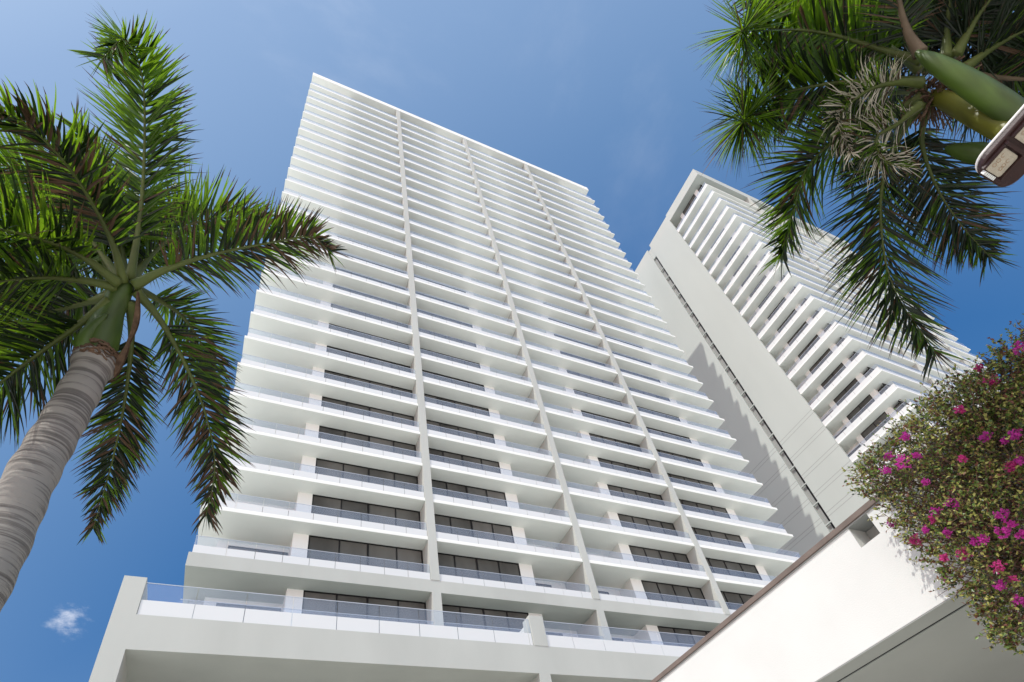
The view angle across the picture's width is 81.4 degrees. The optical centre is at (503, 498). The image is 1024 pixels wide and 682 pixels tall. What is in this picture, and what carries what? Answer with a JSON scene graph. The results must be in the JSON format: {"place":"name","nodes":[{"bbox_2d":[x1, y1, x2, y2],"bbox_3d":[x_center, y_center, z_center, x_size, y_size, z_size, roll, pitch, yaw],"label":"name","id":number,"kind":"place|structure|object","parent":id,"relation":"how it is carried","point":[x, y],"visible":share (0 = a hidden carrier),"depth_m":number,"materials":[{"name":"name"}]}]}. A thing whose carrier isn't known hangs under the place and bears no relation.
{"place":"outdoors","nodes":[
{"label":"outdoors","id":0,"kind":"place"},
{"bbox_2d":[89,575,704,681],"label":"podium terrace","id":1,"kind":"structure","parent":0,"point":[144,639],"depth_m":25.69,"materials":[{"name":"white paint"}]},
{"bbox_2d":[180,72,798,652],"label":"apartment tower","id":2,"kind":"structure","parent":1,"relation":"on","point":[468,384],"depth_m":48.28,"materials":[{"name":"paint"}]},
{"bbox_2d":[216,603,280,620],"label":"window","id":3,"kind":"structure","parent":2,"relation":"in","point":[217,604],"depth_m":31.49,"materials":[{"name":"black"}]},
{"bbox_2d":[228,545,287,559],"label":"window","id":4,"kind":"structure","parent":2,"relation":"in","point":[229,547],"depth_m":33.99,"materials":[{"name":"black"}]},
{"bbox_2d":[301,590,426,632],"bbox_3d":[-7.421,6.542,32.146,6.780,2.935,0.100,10,-45,-22],"label":"window","id":5,"kind":"structure","parent":2,"relation":"in","point":[314,605],"depth_m":32.58,"materials":[{"name":"black glass"}]},
{"bbox_2d":[307,535,423,573],"bbox_3d":[-7.957,3.744,34.639,6.780,2.925,0.100,10,-45,-22],"label":"window","id":6,"kind":"structure","parent":2,"relation":"in","point":[318,543],"depth_m":35.01,"materials":[{"name":"black glass"}]},
{"bbox_2d":[311,494,420,528],"bbox_3d":[-8.411,1.380,36.746,6.780,2.925,0.100,10,-45,-22],"label":"window","id":7,"kind":"structure","parent":2,"relation":"in","point":[317,500],"depth_m":37.17,"materials":[{"name":"black glass"}]},
{"bbox_2d":[315,458,417,493],"bbox_3d":[-8.864,-0.985,38.854,6.780,2.925,0.100,10,-45,-22],"label":"window","id":8,"kind":"structure","parent":2,"relation":"in","point":[323,463],"depth_m":39.32,"materials":[{"name":"black glass"}]},
{"bbox_2d":[318,425,415,456],"bbox_3d":[-9.318,-3.350,40.961,6.780,2.925,0.100,10,-45,-22],"label":"window","id":9,"kind":"structure","parent":2,"relation":"in","point":[323,429],"depth_m":41.47,"materials":[{"name":"black glass"}]},
{"bbox_2d":[321,396,413,425],"bbox_3d":[-9.771,-5.715,43.069,6.780,2.925,0.100,10,-45,-22],"label":"window","id":10,"kind":"structure","parent":2,"relation":"in","point":[325,404],"depth_m":43.62,"materials":[{"name":"black glass"}]},
{"bbox_2d":[324,370,411,398],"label":"window","id":11,"kind":"structure","parent":2,"relation":"in","point":[328,376],"depth_m":45.77,"materials":[{"name":"black glass"}]},
{"bbox_2d":[326,345,410,372],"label":"window","id":12,"kind":"structure","parent":2,"relation":"in","point":[329,350],"depth_m":47.91,"materials":[{"name":"black glass"}]},
{"bbox_2d":[329,323,408,349],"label":"window","id":13,"kind":"structure","parent":2,"relation":"in","point":[334,327],"depth_m":50.06,"materials":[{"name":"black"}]},
{"bbox_2d":[331,304,407,327],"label":"window","id":14,"kind":"structure","parent":2,"relation":"in","point":[332,305],"depth_m":52.22,"materials":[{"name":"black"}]},
{"bbox_2d":[334,267,404,289],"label":"window","id":15,"kind":"structure","parent":2,"relation":"in","point":[342,270],"depth_m":56.53,"materials":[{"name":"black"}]},
{"bbox_2d":[333,284,406,308],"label":"window","id":16,"kind":"structure","parent":2,"relation":"in","point":[335,286],"depth_m":54.41,"materials":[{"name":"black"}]},
{"bbox_2d":[337,236,402,257],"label":"window","id":17,"kind":"structure","parent":2,"relation":"in","point":[337,236],"depth_m":60.73,"materials":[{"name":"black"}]},
{"bbox_2d":[339,252,403,273],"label":"window","id":18,"kind":"structure","parent":2,"relation":"in","point":[339,252],"depth_m":58.77,"materials":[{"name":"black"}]},
{"bbox_2d":[414,276,465,292],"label":"window","id":19,"kind":"structure","parent":2,"relation":"in","point":[414,276],"depth_m":61.41,"materials":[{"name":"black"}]},
{"bbox_2d":[415,292,468,309],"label":"window","id":20,"kind":"structure","parent":2,"relation":"in","point":[415,292],"depth_m":59.28,"materials":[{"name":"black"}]},
{"bbox_2d":[417,309,472,327],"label":"window","id":21,"kind":"structure","parent":2,"relation":"in","point":[420,311],"depth_m":57.12,"materials":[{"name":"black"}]},
{"bbox_2d":[418,328,476,347],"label":"window","id":22,"kind":"structure","parent":2,"relation":"in","point":[420,330],"depth_m":54.97,"materials":[{"name":"black glass"}]},
{"bbox_2d":[420,348,480,368],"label":"window","id":23,"kind":"structure","parent":2,"relation":"in","point":[423,351],"depth_m":52.81,"materials":[{"name":"black glass"}]},
{"bbox_2d":[422,370,484,390],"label":"window","id":24,"kind":"structure","parent":2,"relation":"in","point":[426,374],"depth_m":50.68,"materials":[{"name":"black glass"}]},
{"bbox_2d":[424,393,489,415],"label":"window","id":25,"kind":"structure","parent":2,"relation":"in","point":[429,399],"depth_m":48.52,"materials":[{"name":"black glass"}]},
{"bbox_2d":[426,419,494,443],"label":"window","id":26,"kind":"structure","parent":2,"relation":"in","point":[430,427],"depth_m":46.38,"materials":[{"name":"black glass"}]},
{"bbox_2d":[429,448,500,473],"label":"window","id":27,"kind":"structure","parent":2,"relation":"in","point":[431,451],"depth_m":44.23,"materials":[{"name":"black glass"}]},
{"bbox_2d":[431,479,507,507],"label":"window","id":28,"kind":"structure","parent":2,"relation":"in","point":[447,486],"depth_m":42.08,"materials":[{"name":"black glass"}]},
{"bbox_2d":[434,514,514,543],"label":"window","id":29,"kind":"structure","parent":2,"relation":"in","point":[443,520],"depth_m":39.92,"materials":[{"name":"black glass"}]},
{"bbox_2d":[438,553,522,585],"bbox_3d":[-1.590,4.884,37.288,6.040,2.925,0.100,10,-45,-22],"label":"window","id":30,"kind":"structure","parent":2,"relation":"in","point":[446,560],"depth_m":37.77,"materials":[{"name":"black glass"}]},
{"bbox_2d":[442,604,528,638],"bbox_3d":[-1.054,7.682,34.795,6.040,2.935,0.100,10,-45,-22],"label":"window","id":31,"kind":"structure","parent":2,"relation":"in","point":[448,617],"depth_m":35.27,"materials":[{"name":"black glass"}]},
{"bbox_2d":[535,583,551,590],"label":"window","id":32,"kind":"structure","parent":2,"relation":"in","point":[537,584],"depth_m":41.00,"materials":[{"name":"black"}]},
{"bbox_2d":[546,632,562,635],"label":"window","id":33,"kind":"structure","parent":2,"relation":"in","point":[547,633],"depth_m":38.52,"materials":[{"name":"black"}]},
{"bbox_2d":[548,318,590,331],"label":"window","id":34,"kind":"structure","parent":2,"relation":"in","point":[548,318],"depth_m":67.25,"materials":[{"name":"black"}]},
{"bbox_2d":[554,334,597,348],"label":"window","id":35,"kind":"structure","parent":2,"relation":"in","point":[554,334],"depth_m":65.07,"materials":[{"name":"black glass"}]},
{"bbox_2d":[560,351,605,366],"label":"window","id":36,"kind":"structure","parent":2,"relation":"in","point":[561,352],"depth_m":62.95,"materials":[{"name":"black glass"}]},
{"bbox_2d":[567,370,613,385],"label":"window","id":37,"kind":"structure","parent":2,"relation":"in","point":[570,372],"depth_m":60.81,"materials":[{"name":"black glass"}]},
{"bbox_2d":[573,389,621,405],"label":"window","id":38,"kind":"structure","parent":2,"relation":"in","point":[576,392],"depth_m":58.67,"materials":[{"name":"black glass"}]},
{"bbox_2d":[581,410,631,427],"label":"window","id":39,"kind":"structure","parent":2,"relation":"in","point":[584,414],"depth_m":56.52,"materials":[{"name":"black glass"}]},
{"bbox_2d":[589,433,641,451],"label":"window","id":40,"kind":"structure","parent":2,"relation":"in","point":[593,438],"depth_m":54.37,"materials":[{"name":"black glass"}]},
{"bbox_2d":[605,336,642,348],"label":"window","id":41,"kind":"structure","parent":2,"relation":"in","point":[605,336],"depth_m":70.03,"materials":[{"name":"black glass"}]},
{"bbox_2d":[597,457,652,477],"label":"window","id":42,"kind":"structure","parent":2,"relation":"in","point":[600,460],"depth_m":52.22,"materials":[{"name":"black glass"}]},
{"bbox_2d":[612,352,650,364],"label":"window","id":43,"kind":"structure","parent":2,"relation":"in","point":[612,352],"depth_m":67.90,"materials":[{"name":"black glass"}]},
{"bbox_2d":[607,484,664,505],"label":"window","id":44,"kind":"structure","parent":2,"relation":"in","point":[611,487],"depth_m":50.06,"materials":[{"name":"black glass"}]},
{"bbox_2d":[620,369,660,382],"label":"window","id":45,"kind":"structure","parent":2,"relation":"in","point":[621,370],"depth_m":65.76,"materials":[{"name":"black glass"}]},
{"bbox_2d":[617,513,678,536],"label":"window","id":46,"kind":"structure","parent":2,"relation":"in","point":[627,518],"depth_m":47.92,"materials":[{"name":"black glass"}]},
{"bbox_2d":[628,387,669,401],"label":"window","id":47,"kind":"structure","parent":2,"relation":"in","point":[631,389],"depth_m":63.61,"materials":[{"name":"black glass"}]},
{"bbox_2d":[637,406,680,421],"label":"window","id":48,"kind":"structure","parent":2,"relation":"in","point":[639,409],"depth_m":61.46,"materials":[{"name":"black glass"}]},
{"bbox_2d":[629,545,692,569],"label":"window","id":49,"kind":"structure","parent":2,"relation":"in","point":[635,550],"depth_m":45.76,"materials":[{"name":"black glass"}]},
{"bbox_2d":[646,427,691,442],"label":"window","id":50,"kind":"structure","parent":2,"relation":"in","point":[649,431],"depth_m":59.32,"materials":[{"name":"black glass"}]},
{"bbox_2d":[641,580,708,606],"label":"window","id":51,"kind":"structure","parent":2,"relation":"in","point":[649,586],"depth_m":43.62,"materials":[{"name":"black glass"}]},
{"bbox_2d":[656,449,703,466],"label":"window","id":52,"kind":"structure","parent":2,"relation":"in","point":[661,454],"depth_m":57.16,"materials":[{"name":"black glass"}]},
{"bbox_2d":[657,626,710,649],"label":"window","id":53,"kind":"structure","parent":2,"relation":"in","point":[686,639],"depth_m":40.86,"materials":[{"name":"black glass"}]},
{"bbox_2d":[667,473,716,491],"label":"window","id":54,"kind":"structure","parent":2,"relation":"in","point":[672,476],"depth_m":55.01,"materials":[{"name":"black glass"}]},
{"bbox_2d":[679,499,730,518],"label":"window","id":55,"kind":"structure","parent":2,"relation":"in","point":[684,502],"depth_m":52.86,"materials":[{"name":"black glass"}]},
{"bbox_2d":[691,527,745,547],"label":"window","id":56,"kind":"structure","parent":2,"relation":"in","point":[699,531],"depth_m":50.71,"materials":[{"name":"black glass"}]},
{"bbox_2d":[705,557,761,579],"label":"window","id":57,"kind":"structure","parent":2,"relation":"in","point":[717,563],"depth_m":48.56,"materials":[{"name":"black glass"}]},
{"bbox_2d":[720,591,753,609],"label":"window","id":58,"kind":"structure","parent":2,"relation":"in","point":[731,597],"depth_m":45.99,"materials":[{"name":"black glass"}]},
{"bbox_2d":[0,0,1023,681],"label":"sky","id":59,"kind":"structure","parent":0,"point":[598,96],"materials":[{"name":"blue"}]},
{"bbox_2d":[635,169,1005,557],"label":"apartment tower","id":60,"kind":"structure","parent":0,"point":[801,391],"depth_m":84.33,"materials":[{"name":"white"}]},
{"bbox_2d":[682,194,696,215],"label":"window","id":61,"kind":"structure","parent":60,"relation":"in","point":[694,197],"depth_m":110.42,"materials":[{"name":"black glass"}]},
{"bbox_2d":[726,246,739,266],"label":"window","id":62,"kind":"structure","parent":60,"relation":"in","point":[739,246],"depth_m":97.04,"materials":[{"name":"black glass"}]},
{"bbox_2d":[733,255,748,275],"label":"window","id":63,"kind":"structure","parent":60,"relation":"in","point":[745,259],"depth_m":94.91,"materials":[{"name":"black glass"}]},
{"bbox_2d":[655,258,834,530],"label":"slot window","id":64,"kind":"structure","parent":60,"relation":"in","point":[826,519],"depth_m":85.22,"materials":[{"name":"black glass"}]},
{"bbox_2d":[741,265,756,286],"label":"window","id":65,"kind":"structure","parent":60,"relation":"in","point":[753,270],"depth_m":92.73,"materials":[{"name":"black glass"}]},
{"bbox_2d":[750,276,765,296],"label":"window","id":66,"kind":"structure","parent":60,"relation":"in","point":[763,278],"depth_m":90.72,"materials":[{"name":"black glass"}]},
{"bbox_2d":[758,286,775,308],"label":"window","id":67,"kind":"structure","parent":60,"relation":"in","point":[774,287],"depth_m":88.53,"materials":[{"name":"black glass"}]},
{"bbox_2d":[768,297,786,320],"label":"window","id":68,"kind":"structure","parent":60,"relation":"in","point":[783,300],"depth_m":86.35,"materials":[{"name":"black glass"}]},
{"bbox_2d":[777,309,796,332],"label":"window","id":69,"kind":"structure","parent":60,"relation":"in","point":[792,314],"depth_m":84.25,"materials":[{"name":"black glass"}]},
{"bbox_2d":[787,321,807,345],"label":"window","id":70,"kind":"structure","parent":60,"relation":"in","point":[795,336],"depth_m":82.14,"materials":[{"name":"black glass"}]},
{"bbox_2d":[798,335,819,359],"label":"window","id":71,"kind":"structure","parent":60,"relation":"in","point":[814,340],"depth_m":80.00,"materials":[{"name":"black glass"}]},
{"bbox_2d":[809,348,832,374],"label":"window","id":72,"kind":"structure","parent":60,"relation":"in","point":[820,361],"depth_m":77.88,"materials":[{"name":"black glass"}]},
{"bbox_2d":[821,363,845,388],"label":"window","id":73,"kind":"structure","parent":60,"relation":"in","point":[830,378],"depth_m":75.78,"materials":[{"name":"black glass"}]},
{"bbox_2d":[833,378,859,405],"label":"window","id":74,"kind":"structure","parent":60,"relation":"in","point":[848,390],"depth_m":73.61,"materials":[{"name":"black glass"}]},
{"bbox_2d":[848,445,860,456],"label":"window","id":75,"kind":"structure","parent":60,"relation":"in","point":[858,446],"depth_m":71.71,"materials":[{"name":"black glass"}]},
{"bbox_2d":[846,394,874,422],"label":"window","id":76,"kind":"structure","parent":60,"relation":"in","point":[856,412],"depth_m":71.50,"materials":[{"name":"black glass"}]},
{"bbox_2d":[863,369,871,377],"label":"window","id":77,"kind":"structure","parent":60,"relation":"in","point":[868,371],"depth_m":71.76,"materials":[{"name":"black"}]},
{"bbox_2d":[861,412,889,440],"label":"window","id":78,"kind":"structure","parent":60,"relation":"in","point":[869,431],"depth_m":69.37,"materials":[{"name":"black glass"}]},
{"bbox_2d":[878,385,886,394],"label":"window","id":79,"kind":"structure","parent":60,"relation":"in","point":[882,389],"depth_m":69.63,"materials":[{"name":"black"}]},
{"bbox_2d":[876,432,901,457],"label":"window","id":80,"kind":"structure","parent":60,"relation":"in","point":[898,432],"depth_m":67.55,"materials":[{"name":"black glass"}]},
{"bbox_2d":[894,403,903,411],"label":"window","id":81,"kind":"structure","parent":60,"relation":"in","point":[897,407],"depth_m":67.51,"materials":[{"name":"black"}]},
{"bbox_3d":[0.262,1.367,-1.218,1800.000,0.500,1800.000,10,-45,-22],"label":"ground","id":82,"kind":"structure","parent":0,"visible":0},
{"bbox_2d":[0,5,351,611],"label":"palm tree","id":83,"kind":"object","parent":82,"relation":"on","point":[93,209],"visible":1,"depth_m":5.25,"materials":[{"name":"green plant"}]},
{"bbox_2d":[650,376,1023,681],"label":"entrance canopy","id":84,"kind":"object","parent":82,"relation":"on","point":[850,598],"visible":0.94,"depth_m":6.70,"materials":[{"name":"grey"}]},
{"bbox_2d":[842,313,1023,655],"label":"bougainvillea","id":85,"kind":"object","parent":84,"relation":"on","point":[985,430],"visible":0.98,"depth_m":5.27,"materials":[{"name":"green plant"}]},
{"bbox_2d":[683,0,1023,381],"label":"palm tree","id":86,"kind":"object","parent":82,"relation":"on","point":[836,41],"visible":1,"depth_m":6.00,"materials":[{"name":"green plant"}]},
{"bbox_2d":[975,104,1023,186],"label":"street lamp","id":87,"kind":"object","parent":82,"relation":"on","point":[1000,161],"visible":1,"depth_m":4.14,"materials":[{"name":"brown metal"}]}
]}

